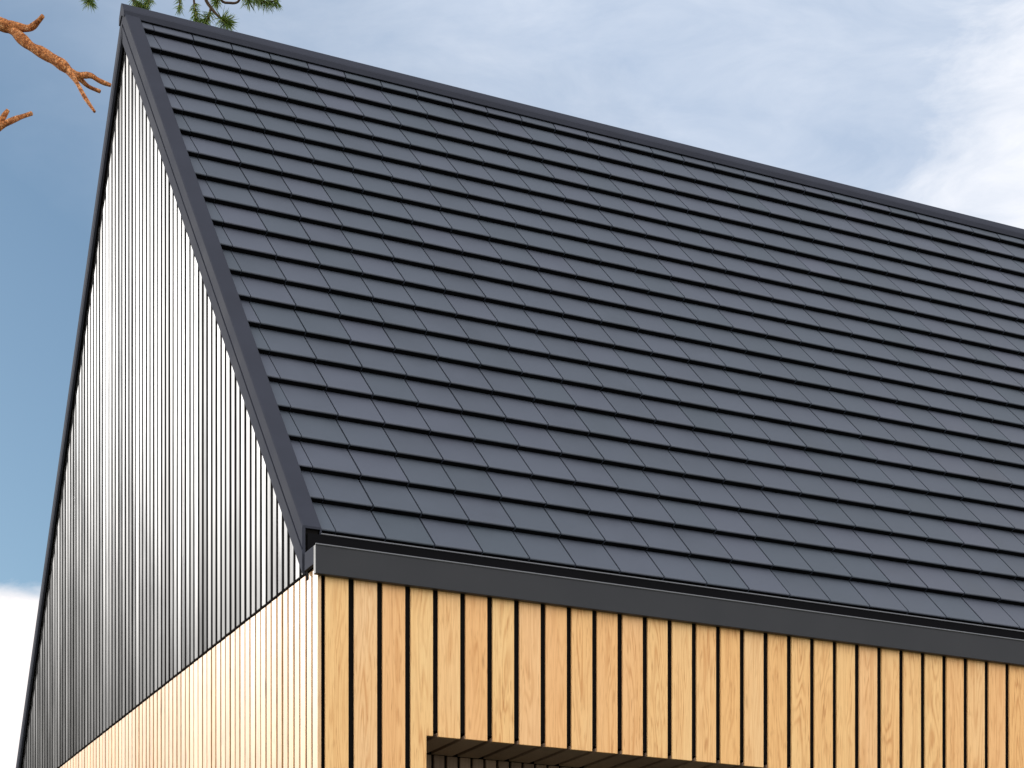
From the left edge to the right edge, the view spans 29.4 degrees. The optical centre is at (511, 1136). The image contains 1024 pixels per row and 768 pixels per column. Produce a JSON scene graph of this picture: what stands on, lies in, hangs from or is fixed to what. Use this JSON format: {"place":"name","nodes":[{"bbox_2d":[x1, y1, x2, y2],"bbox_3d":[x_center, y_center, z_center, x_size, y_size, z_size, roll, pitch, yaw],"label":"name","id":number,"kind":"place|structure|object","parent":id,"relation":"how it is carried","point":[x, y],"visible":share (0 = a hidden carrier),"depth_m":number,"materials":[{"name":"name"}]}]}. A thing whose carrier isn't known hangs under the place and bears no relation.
{"place":"outdoors","nodes":[
{"label":"outdoors","id":0,"kind":"place"},
{"bbox_2d":[0,0,1023,767],"label":"sky","id":1,"kind":"structure","parent":0,"point":[920,101],"materials":[{"name":"blue"}]},
{"bbox_2d":[16,3,1023,767],"bbox_3d":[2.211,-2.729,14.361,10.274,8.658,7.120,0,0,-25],"label":"timber house","id":2,"kind":"structure","parent":0,"point":[414,423],"depth_m":11.07,"materials":[{"name":"black wood"}]},
{"label":"ground","id":3,"kind":"structure","parent":0,"visible":0},
{"bbox_2d":[0,0,283,130],"bbox_3d":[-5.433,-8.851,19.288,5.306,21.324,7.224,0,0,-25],"label":"pine tree","id":4,"kind":"object","parent":3,"relation":"on","point":[15,29],"visible":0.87,"depth_m":19.17,"materials":[{"name":"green plant"}]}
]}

